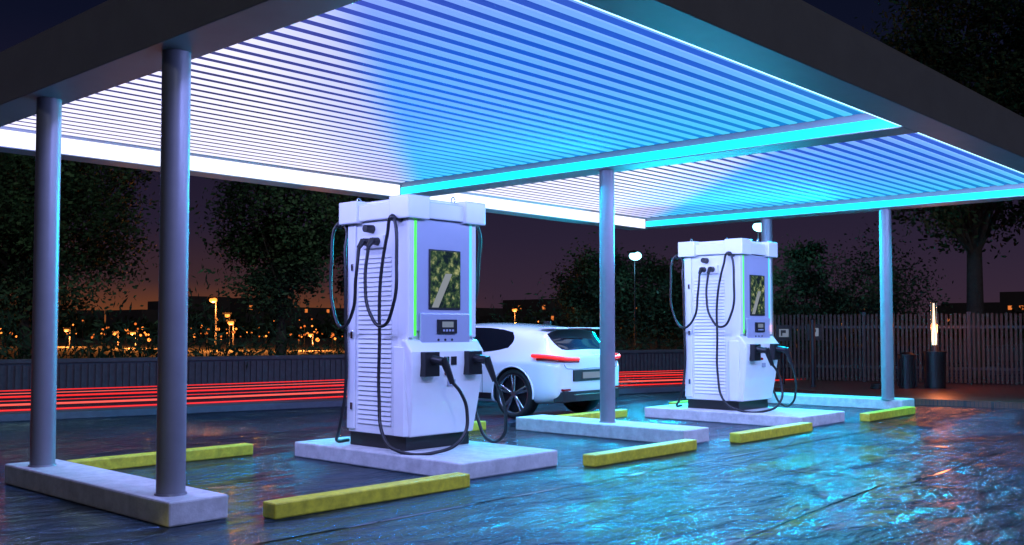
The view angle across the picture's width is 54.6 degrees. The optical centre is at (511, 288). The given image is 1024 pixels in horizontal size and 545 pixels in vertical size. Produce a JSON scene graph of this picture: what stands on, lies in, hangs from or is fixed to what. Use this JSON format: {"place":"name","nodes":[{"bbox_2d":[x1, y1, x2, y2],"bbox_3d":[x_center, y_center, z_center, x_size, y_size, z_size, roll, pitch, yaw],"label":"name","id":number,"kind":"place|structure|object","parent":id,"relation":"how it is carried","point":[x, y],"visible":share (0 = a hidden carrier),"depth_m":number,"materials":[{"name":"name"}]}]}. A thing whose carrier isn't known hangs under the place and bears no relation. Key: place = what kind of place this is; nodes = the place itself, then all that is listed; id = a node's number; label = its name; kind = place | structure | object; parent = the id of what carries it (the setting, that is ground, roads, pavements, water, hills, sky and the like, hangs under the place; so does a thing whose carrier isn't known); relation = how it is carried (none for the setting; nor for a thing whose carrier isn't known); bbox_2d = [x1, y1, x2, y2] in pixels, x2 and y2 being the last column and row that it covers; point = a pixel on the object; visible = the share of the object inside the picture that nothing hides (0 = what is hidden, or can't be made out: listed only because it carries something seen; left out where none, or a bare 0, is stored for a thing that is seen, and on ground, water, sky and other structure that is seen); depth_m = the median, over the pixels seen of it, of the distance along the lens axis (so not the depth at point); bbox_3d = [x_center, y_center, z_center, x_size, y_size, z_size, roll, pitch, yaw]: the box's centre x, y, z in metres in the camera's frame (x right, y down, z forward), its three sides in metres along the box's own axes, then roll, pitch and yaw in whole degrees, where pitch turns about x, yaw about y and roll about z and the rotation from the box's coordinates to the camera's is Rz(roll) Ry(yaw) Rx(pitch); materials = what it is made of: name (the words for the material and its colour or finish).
{"place":"outdoors","nodes":[
{"label":"outdoors","id":0,"kind":"place"},
{"bbox_2d":[0,382,778,421],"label":"pavement","id":1,"kind":"structure","parent":0,"point":[7,416],"depth_m":15.45,"materials":[{"name":"concrete"}]},
{"bbox_2d":[0,370,793,411],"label":"light trails","id":2,"kind":"object","parent":1,"relation":"on","point":[22,404],"visible":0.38,"depth_m":17.36,"materials":[{"name":"red"}]},
{"bbox_2d":[0,361,1023,544],"bbox_3d":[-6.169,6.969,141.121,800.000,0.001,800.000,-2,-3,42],"label":"ground","id":3,"kind":"structure","parent":0,"point":[712,502],"depth_m":8.06,"materials":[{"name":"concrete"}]},
{"bbox_2d":[5,459,227,526],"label":"concrete island","id":4,"kind":"structure","parent":3,"relation":"on","point":[129,495],"depth_m":7.12,"materials":[{"name":"grey concrete"}]},
{"bbox_2d":[67,443,252,469],"bbox_3d":[-3.344,1.630,9.585,0.150,0.112,1.860,-2,-3,42],"label":"wheel stop","id":5,"kind":"object","parent":3,"relation":"on","point":[149,458],"visible":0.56,"depth_m":9.42,"materials":[{"name":"yellow paint"}]},
{"bbox_2d":[208,297,217,349],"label":"street lamp","id":6,"kind":"object","parent":3,"relation":"on","point":[213,299],"visible":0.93,"depth_m":44.91,"materials":[{"name":"orange metal"}]},
{"bbox_2d":[222,312,231,349],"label":"street lamp","id":7,"kind":"object","parent":3,"relation":"on","point":[228,314],"visible":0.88,"depth_m":46.14,"materials":[{"name":"orange metal"}]},
{"bbox_2d":[226,319,235,346],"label":"street lamp","id":8,"kind":"object","parent":3,"relation":"on","point":[231,322],"visible":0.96,"depth_m":44.63,"materials":[{"name":"orange metal"}]},
{"bbox_2d":[0,319,538,345],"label":"distant town lights","id":9,"kind":"object","parent":3,"relation":"on","point":[304,334],"visible":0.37,"depth_m":70.63,"materials":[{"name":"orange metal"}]},
{"bbox_2d":[306,331,314,343],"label":"street lamp","id":10,"kind":"object","parent":3,"relation":"on","point":[310,334],"visible":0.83,"depth_m":44.50,"materials":[{"name":"orange metal"}]},
{"bbox_2d":[263,472,469,519],"bbox_3d":[-1.030,1.545,7.479,0.150,0.112,1.880,-2,-3,42],"label":"wheel stop","id":11,"kind":"object","parent":3,"relation":"on","point":[281,508],"visible":1,"depth_m":7.31,"materials":[{"name":"yellow paint"}]},
{"bbox_2d":[295,436,557,479],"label":"charger plinth","id":12,"kind":"structure","parent":3,"relation":"on","point":[475,459],"depth_m":9.15,"materials":[{"name":"concrete"}]},
{"bbox_2d":[329,194,506,454],"bbox_3d":[-0.898,0.325,9.866,1.603,2.470,1.326,-2,-3,42],"label":"ev charging station","id":13,"kind":"object","parent":12,"relation":"on","point":[416,359],"visible":1,"depth_m":9.58,"materials":[{"name":"white plastic"}]},
{"bbox_2d":[469,421,485,431],"bbox_3d":[-0.985,1.732,12.114,0.150,0.112,1.780,-2,-3,42],"label":"wheel stop","id":14,"kind":"object","parent":3,"relation":"on","point":[476,427],"visible":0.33,"depth_m":12.61,"materials":[{"name":"yellow paint"}]},
{"bbox_2d":[0,344,1023,391],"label":"retaining wall","id":15,"kind":"structure","parent":3,"relation":"on","point":[15,374],"depth_m":22.84,"materials":[{"name":"concrete"}]},
{"bbox_2d":[0,291,1023,336],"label":"distant buildings","id":16,"kind":"structure","parent":3,"relation":"on","point":[1008,300],"depth_m":123.47,"materials":[{"name":"black"}]},
{"bbox_2d":[511,307,517,322],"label":"street lamp","id":17,"kind":"object","parent":3,"relation":"on","point":[514,309],"visible":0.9,"depth_m":59.58,"materials":[{"name":"orange metal"}]},
{"bbox_2d":[473,321,620,418],"bbox_3d":[-0.366,1.231,15.788,4.197,1.407,1.823,-2,-3,42],"label":"parked car","id":18,"kind":"object","parent":3,"relation":"on","point":[535,365],"visible":0.49,"depth_m":14.33,"materials":[{"name":"white paint"}]},
{"bbox_2d":[556,409,626,418],"bbox_3d":[1.070,1.808,14.014,0.150,0.112,1.700,-2,-3,42],"label":"wheel stop","id":19,"kind":"object","parent":3,"relation":"on","point":[619,413],"visible":0.51,"depth_m":14.03,"materials":[{"name":"yellow paint"}]},
{"bbox_2d":[629,251,641,349],"bbox_3d":[4.085,0.682,32.741,0.424,3.864,0.454,-2,-3,42],"label":"street lamp","id":20,"kind":"object","parent":3,"relation":"on","point":[635,255],"visible":0.95,"depth_m":32.93,"materials":[{"name":"grey metal"}]},
{"bbox_2d":[252,408,1023,544],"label":"asphalt joints","id":21,"kind":"object","parent":3,"relation":"on","point":[688,464],"visible":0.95,"depth_m":8.19,"materials":[{"name":"black"}]},
{"bbox_2d":[583,439,696,466],"bbox_3d":[1.323,1.647,10.001,0.150,0.112,1.780,-2,-3,42],"label":"wheel stop","id":22,"kind":"object","parent":3,"relation":"on","point":[607,457],"visible":1,"depth_m":9.82,"materials":[{"name":"yellow paint"}]},
{"bbox_2d":[669,400,687,404],"bbox_3d":[3.164,1.913,16.637,0.150,0.112,1.700,-2,-3,42],"label":"wheel stop","id":23,"kind":"object","parent":3,"relation":"on","point":[680,402],"visible":0.19,"depth_m":16.09,"materials":[{"name":"yellow paint"}]},
{"bbox_2d":[645,403,844,426],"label":"charger plinth","id":24,"kind":"structure","parent":3,"relation":"on","point":[777,416],"depth_m":13.62,"materials":[{"name":"concrete"}]},
{"bbox_2d":[669,238,796,412],"bbox_3d":[3.257,0.507,14.396,1.603,2.470,1.326,-2,-3,42],"label":"ev charging station","id":25,"kind":"object","parent":24,"relation":"on","point":[733,348],"visible":1,"depth_m":14.12,"materials":[{"name":"white plastic"}]},
{"bbox_2d":[730,422,812,442],"bbox_3d":[3.136,1.724,11.918,0.150,0.112,1.800,-2,-3,42],"label":"wheel stop","id":26,"kind":"object","parent":3,"relation":"on","point":[745,436],"visible":1,"depth_m":11.75,"materials":[{"name":"yellow paint"}]},
{"bbox_2d":[860,406,914,421],"bbox_3d":[5.501,1.827,14.497,0.150,0.112,1.700,-2,-3,42],"label":"wheel stop","id":27,"kind":"object","parent":3,"relation":"on","point":[885,414],"visible":1,"depth_m":14.30,"materials":[{"name":"yellow paint"}]},
{"bbox_2d":[984,11,1023,214],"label":"broadleaf tree","id":28,"kind":"object","parent":3,"relation":"on","point":[1013,63],"visible":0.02,"depth_m":27.93,"materials":[{"name":"green plant"}]},
{"bbox_2d":[0,361,1023,411],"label":"road","id":29,"kind":"structure","parent":0,"point":[230,392],"depth_m":20.07,"materials":[{"name":"black asphalt"}]},
{"bbox_2d":[753,221,760,241],"bbox_3d":[7.087,0.247,28.258,0.427,4.374,0.457,-2,-3,42],"label":"street lamp","id":30,"kind":"object","parent":29,"relation":"on","point":[757,226],"visible":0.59,"depth_m":28.20,"materials":[{"name":"grey metal"}]},
{"bbox_2d":[773,234,862,370],"bbox_3d":[8.973,0.434,30.195,3.368,4.166,3.212,-2,-3,42],"label":"tree","id":31,"kind":"object","parent":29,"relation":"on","point":[800,258],"visible":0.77,"depth_m":29.58,"materials":[{"name":"green plant"}]},
{"bbox_2d":[795,224,953,372],"bbox_3d":[10.642,0.274,28.965,4.982,4.388,4.464,0,-2,-4],"label":"tree","id":32,"kind":"object","parent":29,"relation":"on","point":[873,308],"visible":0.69,"depth_m":28.71,"materials":[{"name":"green plant"}]},
{"bbox_2d":[855,0,1023,376],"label":"broadleaf tree","id":33,"kind":"object","parent":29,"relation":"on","point":[970,227],"visible":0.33,"depth_m":26.51,"materials":[{"name":"green plant"}]},
{"bbox_2d":[0,336,1023,358],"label":"terrain","id":34,"kind":"structure","parent":0,"point":[321,342],"depth_m":61.50,"materials":[{"name":"black plant"}]},
{"bbox_2d":[0,152,159,358],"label":"broadleaf tree","id":35,"kind":"object","parent":34,"relation":"on","point":[17,199],"visible":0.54,"depth_m":26.71,"materials":[{"name":"green plant"}]},
{"bbox_2d":[189,177,368,354],"bbox_3d":[-6.780,-1.662,28.581,5.499,7.622,5.562,-2,-3,42],"label":"broadleaf tree","id":36,"kind":"object","parent":34,"relation":"on","point":[292,252],"visible":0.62,"depth_m":28.03,"materials":[{"name":"green plant"}]},
{"bbox_2d":[312,191,382,304],"bbox_3d":[-4.631,-1.265,31.599,4.451,7.075,5.157,-2,-3,42],"label":"broadleaf tree","id":37,"kind":"object","parent":34,"relation":"on","point":[341,277],"visible":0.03,"depth_m":31.56,"materials":[{"name":"green plant"}]},
{"bbox_2d":[0,260,943,369],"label":"hedge","id":38,"kind":"object","parent":34,"relation":"on","point":[148,352],"visible":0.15,"depth_m":23.88,"materials":[{"name":"green plant"}]},
{"bbox_2d":[0,298,1023,338],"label":"distant treeline","id":39,"kind":"object","parent":34,"relation":"on","point":[89,325],"visible":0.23,"depth_m":102.63,"materials":[{"name":"black plant"}]},
{"bbox_2d":[540,232,645,341],"bbox_3d":[3.137,0.225,35.998,4.360,4.447,4.336,-2,-3,42],"label":"tree","id":40,"kind":"object","parent":34,"relation":"on","point":[587,279],"visible":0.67,"depth_m":35.37,"materials":[{"name":"green plant"}]},
{"bbox_2d":[615,245,684,348],"bbox_3d":[5.446,0.476,36.544,5.125,4.159,5.021,-2,-3,42],"label":"tree","id":41,"kind":"object","parent":34,"relation":"on","point":[653,298],"visible":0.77,"depth_m":35.66,"materials":[{"name":"green plant"}]},
{"bbox_2d":[0,0,1023,321],"label":"sky","id":42,"kind":"structure","parent":0,"point":[519,250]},
{"bbox_2d":[516,414,708,442],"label":"concrete island","id":43,"kind":"structure","parent":0,"point":[627,430],"depth_m":11.74,"materials":[{"name":"grey concrete"}]},
{"bbox_2d":[0,0,1023,496],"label":"charging canopy","id":44,"kind":"object","parent":43,"relation":"on","point":[606,116],"visible":0.88,"depth_m":9.00,"materials":[{"name":"metal"}]},
{"bbox_2d":[768,392,913,408],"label":"concrete island","id":45,"kind":"structure","parent":0,"point":[866,402],"depth_m":16.42,"materials":[{"name":"grey concrete"}]},
{"bbox_2d":[870,383,880,388],"bbox_3d":[7.304,1.944,19.758,0.296,0.096,0.476,-2,-3,42],"label":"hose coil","id":46,"kind":"object","parent":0,"point":[875,386],"visible":0.52,"depth_m":19.60,"materials":[{"name":"black rubber"}]},
{"bbox_2d":[774,377,1023,408],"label":"brick pavement","id":47,"kind":"structure","parent":0,"point":[991,395],"depth_m":18.88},
{"bbox_2d":[775,325,791,383],"bbox_3d":[5.840,1.473,21.343,0.340,1.370,0.098,0,-2,0],"label":"parking sign","id":48,"kind":"object","parent":47,"relation":"on","point":[783,333],"visible":0.8,"depth_m":21.32,"materials":[{"name":"grey metal"}]},
{"bbox_2d":[810,318,815,386],"bbox_3d":[6.141,1.362,20.266,0.110,1.505,0.110,-2,-3,42],"label":"bollard post","id":49,"kind":"object","parent":47,"relation":"on","point":[812,354],"visible":0.93,"depth_m":20.23,"materials":[{"name":"grey metal"}]},
{"bbox_2d":[806,324,820,339],"bbox_3d":[6.340,1.443,20.844,0.300,1.390,0.098,0,-2,0],"label":"parking sign","id":50,"kind":"object","parent":49,"relation":"attached to","point":[817,331],"visible":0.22,"depth_m":20.82,"materials":[{"name":"grey metal"}]},
{"bbox_2d":[773,312,1023,383],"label":"wooden fence","id":51,"kind":"object","parent":47,"relation":"on","point":[866,360],"visible":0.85,"depth_m":21.98,"materials":[{"name":"brown wood"}]},
{"bbox_2d":[897,352,916,388],"bbox_3d":[7.941,1.642,19.956,0.364,0.720,0.360,-2,-3,42],"label":"litter bin","id":52,"kind":"object","parent":47,"relation":"on","point":[906,370],"visible":1,"depth_m":19.82,"materials":[{"name":"black plastic"}]},
{"bbox_2d":[922,301,946,387],"bbox_3d":[8.541,1.127,20.077,0.467,1.760,0.467,-2,-3,42],"label":"lantern pedestal","id":53,"kind":"object","parent":47,"relation":"on","point":[934,363],"visible":1,"depth_m":19.91,"materials":[{"name":"black plastic"}]}
]}

